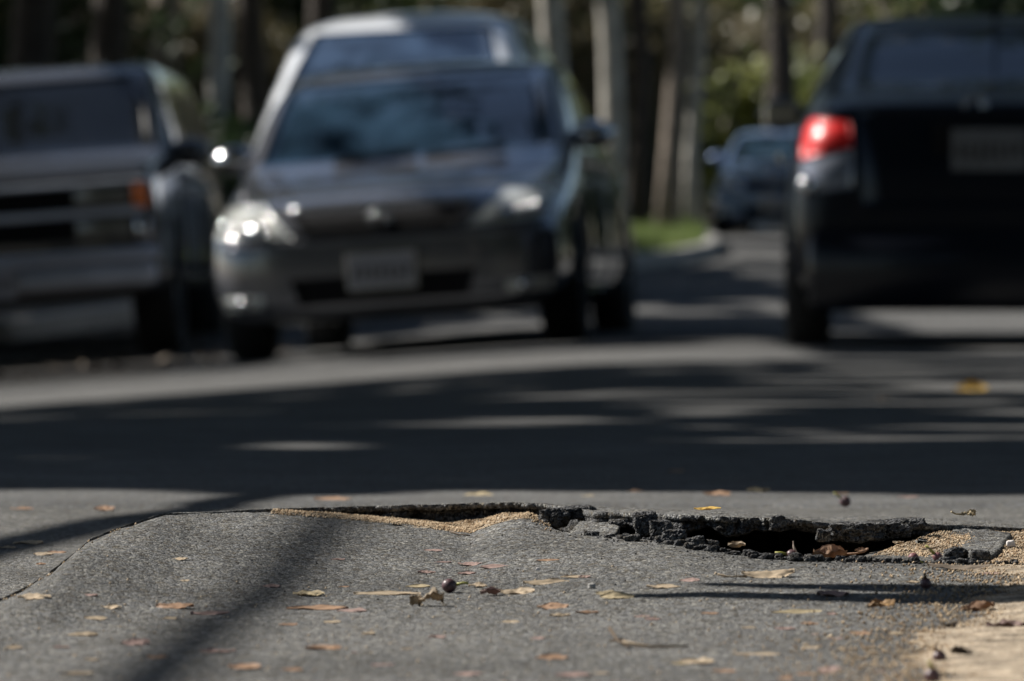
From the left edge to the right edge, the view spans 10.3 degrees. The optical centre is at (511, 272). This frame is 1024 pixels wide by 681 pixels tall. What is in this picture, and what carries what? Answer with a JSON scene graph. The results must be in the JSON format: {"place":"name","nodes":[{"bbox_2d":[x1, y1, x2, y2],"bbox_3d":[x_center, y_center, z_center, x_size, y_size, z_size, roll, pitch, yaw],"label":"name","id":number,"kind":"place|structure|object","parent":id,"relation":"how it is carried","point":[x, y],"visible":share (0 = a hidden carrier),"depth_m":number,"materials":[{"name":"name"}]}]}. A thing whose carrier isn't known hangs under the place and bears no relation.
{"place":"outdoors","nodes":[
{"label":"outdoors","id":0,"kind":"place"},
{"bbox_2d":[0,216,712,319],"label":"verge ground","id":1,"kind":"structure","parent":0,"point":[7,313],"depth_m":39.62,"materials":[{"name":"soil"}]},
{"bbox_2d":[74,60,233,209],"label":"shrub","id":2,"kind":"object","parent":1,"relation":"on","point":[228,199],"depth_m":45.09,"materials":[{"name":"green plant"}]},
{"bbox_2d":[87,0,343,120],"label":"shrub","id":3,"kind":"object","parent":1,"relation":"on","point":[196,48],"visible":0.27,"depth_m":71.51,"materials":[{"name":"green plant"}]},
{"bbox_2d":[199,93,261,197],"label":"shrub","id":4,"kind":"object","parent":1,"relation":"on","point":[238,132],"visible":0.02,"depth_m":45.81,"materials":[{"name":"green plant"}]},
{"bbox_2d":[207,102,266,194],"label":"shrub","id":5,"kind":"object","parent":1,"relation":"on","point":[231,111],"depth_m":47.28,"materials":[{"name":"green plant"}]},
{"bbox_2d":[263,0,587,58],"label":"shrub","id":6,"kind":"object","parent":1,"relation":"on","point":[341,11],"visible":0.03,"depth_m":77.50,"materials":[{"name":"green plant"}]},
{"bbox_2d":[343,0,738,191],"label":"shrub","id":7,"kind":"object","parent":1,"relation":"on","point":[704,105],"visible":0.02,"depth_m":79.94,"materials":[{"name":"green plant"}]},
{"bbox_2d":[538,0,566,71],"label":"tree","id":8,"kind":"object","parent":1,"relation":"on","point":[551,25],"visible":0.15,"depth_m":59.91,"materials":[{"name":"grey plant"}]},
{"bbox_2d":[416,0,797,162],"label":"trees","id":9,"kind":"object","parent":1,"relation":"on","point":[579,65],"visible":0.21,"depth_m":75.89,"materials":[{"name":"green plant"}]},
{"bbox_2d":[596,0,625,188],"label":"tree","id":10,"kind":"object","parent":1,"relation":"on","point":[612,111],"visible":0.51,"depth_m":60.93,"materials":[{"name":"grey plant"}]},
{"bbox_2d":[537,0,723,216],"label":"trees","id":11,"kind":"object","parent":1,"relation":"on","point":[654,166],"visible":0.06,"depth_m":79.75,"materials":[{"name":"green plant"}]},
{"bbox_2d":[626,0,650,224],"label":"tree","id":12,"kind":"object","parent":1,"relation":"on","point":[638,189],"visible":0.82,"depth_m":64.93,"materials":[{"name":"brown plant"}]},
{"bbox_2d":[631,215,707,251],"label":"grass","id":13,"kind":"structure","parent":1,"relation":"on","point":[649,237],"depth_m":55.01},
{"bbox_2d":[654,0,686,227],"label":"tree","id":14,"kind":"object","parent":1,"relation":"on","point":[667,209],"visible":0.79,"depth_m":61.93,"materials":[{"name":"brown plant"}]},
{"bbox_2d":[682,0,705,221],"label":"tree","id":15,"kind":"object","parent":1,"relation":"on","point":[691,197],"visible":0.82,"depth_m":69.93,"materials":[{"name":"brown plant"}]},
{"bbox_2d":[626,9,766,214],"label":"shrub","id":16,"kind":"object","parent":1,"relation":"on","point":[739,32],"depth_m":91.82,"materials":[{"name":"green plant"}]},
{"bbox_2d":[650,43,823,218],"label":"shrub","id":17,"kind":"object","parent":1,"relation":"on","point":[723,138],"visible":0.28,"depth_m":85.62,"materials":[{"name":"green plant"}]},
{"bbox_2d":[680,40,814,195],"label":"shrub","id":18,"kind":"object","parent":1,"relation":"on","point":[807,74],"visible":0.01,"depth_m":89.68,"materials":[{"name":"green plant"}]},
{"bbox_2d":[764,0,795,224],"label":"tree","id":19,"kind":"object","parent":1,"relation":"on","point":[780,47],"visible":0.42,"depth_m":83.81,"materials":[{"name":"brown plant"}]},
{"bbox_2d":[706,0,910,201],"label":"trees","id":20,"kind":"object","parent":1,"relation":"on","point":[808,36],"visible":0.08,"depth_m":91.74,"materials":[{"name":"green plant"}]},
{"bbox_2d":[714,0,972,47],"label":"shrub","id":21,"kind":"object","parent":1,"relation":"on","point":[939,6],"visible":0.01,"depth_m":94.85,"materials":[{"name":"green plant"}]},
{"bbox_2d":[0,228,1023,507],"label":"road","id":22,"kind":"structure","parent":0,"point":[702,376],"depth_m":12.41,"materials":[{"name":"asphalt"}]},
{"bbox_2d":[0,63,225,354],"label":"parked truck","id":23,"kind":"object","parent":22,"relation":"on","point":[110,185],"visible":0.92,"depth_m":32.89,"materials":[{"name":"grey paint"}]},
{"bbox_2d":[0,323,227,383],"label":"gutter soil","id":24,"kind":"structure","parent":22,"relation":"on","point":[116,341],"depth_m":33.57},
{"bbox_2d":[0,327,297,379],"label":"leaf litter","id":25,"kind":"object","parent":24,"relation":"on","point":[96,367],"visible":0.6,"depth_m":31.52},
{"bbox_2d":[314,496,350,499],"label":"leaf scrap","id":26,"kind":"object","parent":22,"relation":"on","point":[331,498],"visible":1,"depth_m":7.52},
{"bbox_2d":[0,222,784,342],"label":"kerb","id":27,"kind":"structure","parent":22,"relation":"on","point":[43,325],"depth_m":39.25,"materials":[{"name":"concrete"}]},
{"bbox_2d":[241,12,553,185],"bbox_3d":[-0.646,-0.762,38.849,2.116,2.062,4.975,-2,0,6],"label":"parked van","id":28,"kind":"object","parent":22,"relation":"on","point":[378,41],"visible":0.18,"depth_m":38.14,"materials":[{"name":"silver metal"}]},
{"bbox_2d":[212,60,635,362],"bbox_3d":[-0.415,-0.358,30.363,2.120,1.531,4.817,-4,0,6],"label":"parked car","id":29,"kind":"object","parent":22,"relation":"on","point":[435,189],"visible":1,"depth_m":28.67,"materials":[{"name":"grey paint"}]},
{"bbox_2d":[709,129,798,234],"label":"parked car","id":30,"kind":"object","parent":22,"relation":"on","point":[749,190],"visible":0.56,"depth_m":75.41,"materials":[{"name":"blue metal"}]},
{"bbox_2d":[757,0,1023,344],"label":"parked car","id":31,"kind":"object","parent":22,"relation":"on","point":[905,187],"visible":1,"depth_m":25.05,"materials":[{"name":"black paint"}]},
{"bbox_2d":[816,0,1012,31],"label":"shrub","id":32,"kind":"object","parent":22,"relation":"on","point":[884,2],"depth_m":95.39,"materials":[{"name":"green plant"}]},
{"bbox_2d":[882,0,1016,18],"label":"shrub","id":33,"kind":"object","parent":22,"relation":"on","point":[907,7],"visible":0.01,"depth_m":91.59,"materials":[{"name":"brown plant"}]},
{"bbox_2d":[886,0,1023,14],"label":"shrub","id":34,"kind":"object","parent":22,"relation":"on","point":[976,5],"visible":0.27,"depth_m":53.79,"materials":[{"name":"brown plant"}]},
{"bbox_2d":[954,381,987,389],"bbox_3d":[1.229,0.308,15.226,0.092,0.015,0.046,0,31,-6],"label":"fallen leaf","id":35,"kind":"object","parent":22,"relation":"on","point":[970,385],"visible":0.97,"depth_m":15.24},
{"bbox_2d":[0,512,1023,680],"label":"road surface","id":36,"kind":"object","parent":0,"point":[285,552],"visible":0.98,"depth_m":4.99,"materials":[{"name":"asphalt"}]},
{"bbox_2d":[17,593,50,599],"bbox_3d":[-0.420,0.285,4.999,0.024,0.006,0.024,0,0,-27],"label":"leaf scrap","id":37,"kind":"object","parent":36,"relation":"on","point":[29,596],"visible":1,"depth_m":5.00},
{"bbox_2d":[60,671,92,674],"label":"leaf scrap","id":38,"kind":"object","parent":36,"relation":"on","point":[77,673],"visible":1,"depth_m":4.25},
{"bbox_2d":[67,632,97,635],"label":"leaf scrap","id":39,"kind":"object","parent":36,"relation":"on","point":[84,634],"visible":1,"depth_m":4.72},
{"bbox_2d":[121,638,149,644],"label":"leaf scrap","id":40,"kind":"object","parent":36,"relation":"on","point":[137,641],"visible":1,"depth_m":4.60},
{"bbox_2d":[156,603,193,608],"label":"leaf scrap","id":41,"kind":"object","parent":36,"relation":"on","point":[174,605],"visible":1,"depth_m":5.04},
{"bbox_2d":[190,611,228,614],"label":"leaf scrap","id":42,"kind":"object","parent":36,"relation":"on","point":[210,612],"visible":1,"depth_m":4.98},
{"bbox_2d":[228,663,260,668],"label":"leaf scrap","id":43,"kind":"object","parent":36,"relation":"on","point":[243,666],"visible":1,"depth_m":4.32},
{"bbox_2d":[293,590,323,595],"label":"leaf scrap","id":44,"kind":"object","parent":36,"relation":"on","point":[313,593],"visible":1,"depth_m":5.19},
{"bbox_2d":[287,605,347,609],"bbox_3d":[-0.173,0.297,5.048,0.055,0.003,0.020,1,7,-7],"label":"leaf scrap","id":45,"kind":"object","parent":36,"relation":"on","point":[323,607],"visible":1,"depth_m":5.05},
{"bbox_2d":[305,645,340,649],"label":"leaf scrap","id":46,"kind":"object","parent":36,"relation":"on","point":[319,647],"visible":1,"depth_m":4.53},
{"bbox_2d":[353,590,420,594],"bbox_3d":[-0.114,0.293,5.200,0.062,0.003,0.014,0,10,3],"label":"leaf scrap","id":47,"kind":"object","parent":36,"relation":"on","point":[385,592],"visible":1,"depth_m":5.20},
{"bbox_2d":[269,513,526,531],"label":"sand","id":48,"kind":"structure","parent":36,"relation":"on","point":[482,527],"depth_m":5.88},
{"bbox_2d":[538,507,570,528],"bbox_3d":[0.044,0.254,5.879,0.034,0.023,0.029,-6,-3,0],"label":"asphalt chunk","id":49,"kind":"object","parent":48,"relation":"on","point":[556,518],"visible":0.88,"depth_m":5.87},
{"bbox_2d":[410,587,443,605],"bbox_3d":[-0.076,0.289,5.067,0.031,0.016,0.017,0,9,-6],"label":"fallen leaf","id":50,"kind":"object","parent":36,"relation":"on","point":[432,594],"visible":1,"depth_m":5.07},
{"bbox_2d":[442,579,468,592],"bbox_3d":[-0.052,0.287,5.212,0.025,0.013,0.014,0,0,0],"label":"fig","id":51,"kind":"object","parent":36,"relation":"on","point":[449,585],"visible":1,"depth_m":5.21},
{"bbox_2d":[480,587,500,594],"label":"fallen leaf","id":52,"kind":"object","parent":36,"relation":"on","point":[492,590],"visible":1,"depth_m":5.16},
{"bbox_2d":[3,551,998,680],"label":"litter specks","id":53,"kind":"object","parent":36,"relation":"on","point":[418,660],"visible":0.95,"depth_m":4.73,"materials":[{"name":"beige plant"}]},
{"bbox_2d":[499,587,534,593],"bbox_3d":[0.004,0.290,5.176,0.029,0.007,0.022,0,0,39],"label":"leaf scrap","id":54,"kind":"object","parent":36,"relation":"on","point":[522,590],"visible":1,"depth_m":5.17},
{"bbox_2d":[11,512,1023,642],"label":"asphalt grit","id":55,"kind":"object","parent":36,"relation":"on","point":[844,561],"visible":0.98,"depth_m":5.42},
{"bbox_2d":[523,578,566,584],"bbox_3d":[0.032,0.285,5.244,0.044,0.004,0.016,0,12,-14],"label":"leaf scrap","id":56,"kind":"object","parent":36,"relation":"on","point":[545,581],"visible":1,"depth_m":5.24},
{"bbox_2d":[535,654,567,659],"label":"leaf scrap","id":57,"kind":"object","parent":36,"relation":"on","point":[550,656],"visible":1,"depth_m":4.42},
{"bbox_2d":[537,602,568,608],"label":"leaf scrap","id":58,"kind":"object","parent":36,"relation":"on","point":[552,605],"visible":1,"depth_m":5.02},
{"bbox_2d":[555,672,591,676],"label":"leaf scrap","id":59,"kind":"object","parent":36,"relation":"on","point":[573,674],"visible":1,"depth_m":4.24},
{"bbox_2d":[570,521,619,535],"bbox_3d":[0.083,0.265,5.780,0.053,0.022,0.162,0,0,0],"label":"asphalt plate","id":60,"kind":"object","parent":36,"relation":"on","point":[602,528],"visible":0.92,"depth_m":5.77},
{"bbox_2d":[600,591,634,598],"bbox_3d":[0.095,0.288,5.072,0.024,0.006,0.024,0,0,34],"label":"leaf scrap","id":61,"kind":"object","parent":36,"relation":"on","point":[613,594],"visible":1,"depth_m":5.07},
{"bbox_2d":[623,534,640,540],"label":"asphalt chunk","id":62,"kind":"object","parent":36,"relation":"on","point":[636,537],"visible":1,"depth_m":5.62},
{"bbox_2d":[622,640,688,647],"bbox_3d":[0.115,0.296,4.541,0.056,0.006,0.009,0,0,-16],"label":"twig","id":63,"kind":"object","parent":36,"relation":"on","point":[624,642],"visible":1,"depth_m":4.54,"materials":[{"name":"wood"}]},
{"bbox_2d":[646,584,680,587],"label":"leaf scrap","id":64,"kind":"object","parent":36,"relation":"on","point":[664,586],"visible":1,"depth_m":5.15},
{"bbox_2d":[678,657,714,663],"bbox_3d":[0.142,0.298,4.367,0.023,0.005,0.021,0,0,-35],"label":"leaf scrap","id":65,"kind":"object","parent":36,"relation":"on","point":[703,660],"visible":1,"depth_m":4.37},
{"bbox_2d":[731,652,779,654],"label":"leaf scrap","id":66,"kind":"object","parent":36,"relation":"on","point":[763,653],"visible":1,"depth_m":4.47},
{"bbox_2d":[717,569,794,577],"bbox_3d":[0.225,0.278,5.247,0.072,0.007,0.023,-2,10,-6],"label":"fallen leaf","id":67,"kind":"object","parent":36,"relation":"on","point":[782,573],"visible":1,"depth_m":5.24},
{"bbox_2d":[771,609,822,613],"bbox_3d":[0.245,0.293,4.904,0.046,0.003,0.013,1,14,-15],"label":"leaf scrap","id":68,"kind":"object","parent":36,"relation":"on","point":[795,611],"visible":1,"depth_m":4.91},
{"bbox_2d":[585,531,1018,564],"bbox_3d":[0.251,0.272,5.529,0.518,0.027,0.147,0,0,38],"label":"rubble","id":69,"kind":"object","parent":36,"relation":"on","point":[688,544],"visible":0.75,"depth_m":5.44,"materials":[{"name":"asphalt"}]},
{"bbox_2d":[632,511,657,536],"bbox_3d":[0.134,0.253,5.720,0.026,0.026,0.021,-2,1,0],"label":"asphalt chunk","id":70,"kind":"object","parent":69,"relation":"on","point":[641,520],"visible":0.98,"depth_m":5.71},
{"bbox_2d":[649,519,672,536],"bbox_3d":[0.149,0.258,5.690,0.026,0.023,0.021,0,-8,0],"label":"asphalt chunk","id":71,"kind":"object","parent":69,"relation":"on","point":[658,527],"visible":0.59,"depth_m":5.68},
{"bbox_2d":[661,529,686,542],"bbox_3d":[0.160,0.263,5.620,0.028,0.021,0.022,-1,-8,0],"label":"asphalt chunk","id":72,"kind":"object","parent":69,"relation":"on","point":[675,534],"visible":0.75,"depth_m":5.61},
{"bbox_2d":[686,535,705,545],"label":"asphalt chunk","id":73,"kind":"object","parent":69,"relation":"on","point":[698,540],"visible":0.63,"depth_m":5.59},
{"bbox_2d":[728,541,745,547],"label":"fallen leaf","id":74,"kind":"object","parent":69,"relation":"on","point":[735,544],"visible":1,"depth_m":5.53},
{"bbox_2d":[813,544,864,557],"bbox_3d":[0.314,0.267,5.455,0.050,0.013,0.023,0,0,6],"label":"fallen leaf","id":75,"kind":"object","parent":69,"relation":"on","point":[831,550],"visible":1,"depth_m":5.46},
{"bbox_2d":[818,666,840,672],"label":"leaf scrap","id":76,"kind":"object","parent":36,"relation":"on","point":[830,669],"visible":1,"depth_m":4.28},
{"bbox_2d":[817,590,848,596],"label":"leaf scrap","id":77,"kind":"object","parent":36,"relation":"on","point":[836,593],"visible":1,"depth_m":5.06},
{"bbox_2d":[868,598,894,607],"bbox_3d":[0.321,0.287,4.936,0.018,0.009,0.018,0,0,-45],"label":"fallen leaf","id":78,"kind":"object","parent":36,"relation":"on","point":[875,602],"visible":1,"depth_m":4.93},
{"bbox_2d":[920,573,931,588],"bbox_3d":[0.372,0.278,5.120,0.010,0.015,0.010,0,0,0],"label":"fig","id":79,"kind":"object","parent":36,"relation":"on","point":[925,582],"visible":1,"depth_m":5.12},
{"bbox_2d":[927,563,988,569],"bbox_3d":[0.440,0.277,5.345,0.101,0.007,0.021,2,8,-3],"label":"fallen leaf","id":80,"kind":"object","parent":36,"relation":"on","point":[962,567],"visible":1,"depth_m":5.34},
{"bbox_2d":[960,600,994,610],"bbox_3d":[0.401,0.287,4.908,0.031,0.008,0.015,-7,7,-11],"label":"fallen leaf","id":81,"kind":"object","parent":36,"relation":"on","point":[977,605],"visible":1,"depth_m":4.91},
{"bbox_2d":[0,502,1023,600],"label":"road surface","id":82,"kind":"object","parent":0,"point":[70,531],"visible":0.51,"depth_m":6.16,"materials":[{"name":"asphalt"}]},
{"bbox_2d":[560,505,596,519],"bbox_3d":[0.068,0.248,5.901,0.041,0.015,0.032,-7,3,0],"label":"asphalt chunk","id":83,"kind":"object","parent":82,"relation":"on","point":[575,511],"visible":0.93,"depth_m":5.89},
{"bbox_2d":[608,519,626,527],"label":"asphalt chunk","id":84,"kind":"object","parent":82,"relation":"on","point":[621,523],"visible":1,"depth_m":5.79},
{"bbox_2d":[769,515,787,529],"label":"asphalt chunk","id":85,"kind":"object","parent":82,"relation":"on","point":[776,522],"visible":1,"depth_m":5.66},
{"bbox_2d":[833,492,850,506],"bbox_3d":[0.423,0.291,7.296,0.023,0.020,0.015,0,0,0],"label":"fig","id":86,"kind":"object","parent":82,"relation":"on","point":[844,501],"visible":1,"depth_m":7.29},
{"bbox_2d":[865,528,1011,562],"bbox_3d":[0.427,0.277,5.680,0.141,0.036,0.453,0,0,6],"label":"asphalt plate","id":87,"kind":"object","parent":82,"relation":"on","point":[993,542],"visible":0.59,"depth_m":5.65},
{"bbox_2d":[826,521,887,542],"bbox_3d":[0.341,0.257,5.640,0.065,0.021,0.053,-2,1,0],"label":"asphalt chunk","id":88,"kind":"object","parent":87,"relation":"on","point":[854,532],"visible":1,"depth_m":5.62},
{"bbox_2d":[868,517,912,541],"bbox_3d":[0.375,0.255,5.659,0.046,0.019,0.037,-8,8,0],"label":"asphalt chunk","id":89,"kind":"object","parent":87,"relation":"on","point":[899,528],"visible":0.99,"depth_m":5.65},
{"bbox_2d":[906,517,927,529],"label":"asphalt chunk","id":90,"kind":"object","parent":87,"relation":"on","point":[916,523],"visible":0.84,"depth_m":5.69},
{"bbox_2d":[943,547,968,559],"bbox_3d":[0.429,0.272,5.489,0.024,0.014,0.019,-7,-6,0],"label":"asphalt chunk","id":91,"kind":"object","parent":87,"relation":"on","point":[953,553],"visible":0.81,"depth_m":5.48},
{"bbox_2d":[970,549,991,560],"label":"asphalt chunk","id":92,"kind":"object","parent":87,"relation":"on","point":[979,554],"visible":0.8,"depth_m":5.47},
{"bbox_2d":[814,0,838,88],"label":"tree","id":93,"kind":"object","parent":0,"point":[827,24],"visible":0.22,"depth_m":87.81,"materials":[{"name":"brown plant"}]},
{"bbox_2d":[901,564,1023,680],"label":"sand","id":94,"kind":"structure","parent":0,"point":[997,654],"depth_m":4.57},
{"bbox_2d":[3,508,1023,680],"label":"sand grains","id":95,"kind":"object","parent":94,"relation":"on","point":[467,526],"visible":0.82,"depth_m":5.09},
{"bbox_2d":[924,660,940,680],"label":"fig","id":96,"kind":"object","parent":94,"relation":"on","point":[932,673],"visible":1,"depth_m":4.14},
{"bbox_2d":[932,645,945,660],"bbox_3d":[0.329,0.293,4.376,0.011,0.014,0.010,0,0,0],"label":"fig","id":97,"kind":"object","parent":94,"relation":"on","point":[938,655],"visible":1,"depth_m":4.37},
{"bbox_2d":[951,645,971,653],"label":"fallen leaf","id":98,"kind":"object","parent":94,"relation":"on","point":[956,649],"visible":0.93,"depth_m":4.43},
{"bbox_2d":[986,619,1023,626],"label":"fallen leaf","id":99,"kind":"object","parent":94,"relation":"on","point":[1006,623],"visible":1,"depth_m":4.72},
{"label":"soil bed","id":100,"kind":"structure","parent":0,"visible":0},
{"bbox_2d":[103,502,1008,560],"bbox_3d":[0.078,0.296,5.851,1.032,0.107,0.418,0,0,-9],"label":"broken edge","id":101,"kind":"object","parent":100,"relation":"on","point":[761,537],"visible":0.18,"depth_m":6.00,"materials":[{"name":"asphalt"}]},
{"bbox_2d":[815,528,830,541],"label":"asphalt chunk","id":102,"kind":"object","parent":100,"relation":"on","point":[822,535],"visible":1,"depth_m":5.59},
{"bbox_2d":[880,531,1023,563],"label":"sand","id":103,"kind":"structure","parent":100,"relation":"on","point":[961,540],"depth_m":5.60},
{"bbox_3d":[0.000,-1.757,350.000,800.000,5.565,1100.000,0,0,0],"label":"ground","id":104,"kind":"structure","parent":0,"visible":0},
{"bbox_2d":[8,0,56,69],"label":"tree","id":105,"kind":"object","parent":104,"relation":"on","point":[33,37],"visible":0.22,"depth_m":53.78,"materials":[{"name":"brown plant"}]},
{"bbox_2d":[63,0,87,61],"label":"tree","id":106,"kind":"object","parent":104,"relation":"on","point":[80,23],"depth_m":69.89,"materials":[{"name":"brown plant"}]},
{"bbox_2d":[91,0,127,64],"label":"tree","id":107,"kind":"object","parent":104,"relation":"on","point":[109,34],"visible":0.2,"depth_m":56.82,"materials":[{"name":"brown plant"}]},
{"bbox_2d":[0,0,235,105],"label":"shrub","id":108,"kind":"object","parent":104,"relation":"on","point":[72,32],"visible":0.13,"depth_m":66.06,"materials":[{"name":"green plant"}]},
{"bbox_2d":[0,0,283,69],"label":"shrub","id":109,"kind":"object","parent":104,"relation":"on","point":[89,22],"depth_m":73.77,"materials":[{"name":"green plant"}]},
{"bbox_2d":[149,0,180,72],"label":"tree","id":110,"kind":"object","parent":104,"relation":"on","point":[172,10],"visible":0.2,"depth_m":67.82,"materials":[{"name":"brown plant"}]},
{"bbox_2d":[205,0,231,123],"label":"tree","id":111,"kind":"object","parent":104,"relation":"on","point":[218,73],"visible":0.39,"depth_m":49.95,"materials":[{"name":"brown plant"}]},
{"bbox_2d":[236,0,268,128],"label":"tree","id":112,"kind":"object","parent":104,"relation":"on","point":[252,61],"visible":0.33,"depth_m":59.90,"materials":[{"name":"grey plant"}]},
{"bbox_2d":[128,0,464,119],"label":"shrub","id":113,"kind":"object","parent":104,"relation":"on","point":[298,9],"visible":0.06,"depth_m":73.73,"materials":[{"name":"green plant"}]},
{"bbox_2d":[307,0,333,30],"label":"tree","id":114,"kind":"object","parent":104,"relation":"on","point":[320,12],"visible":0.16,"depth_m":63.86,"materials":[{"name":"brown plant"}]},
{"bbox_2d":[571,0,816,54],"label":"tree","id":115,"kind":"object","parent":104,"relation":"on","point":[742,6],"visible":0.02,"depth_m":126.64,"materials":[{"name":"green plant"}]},
{"bbox_2d":[753,0,968,32],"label":"tree","id":116,"kind":"object","parent":104,"relation":"on","point":[911,10],"visible":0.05,"depth_m":125.74,"materials":[{"name":"green plant"}]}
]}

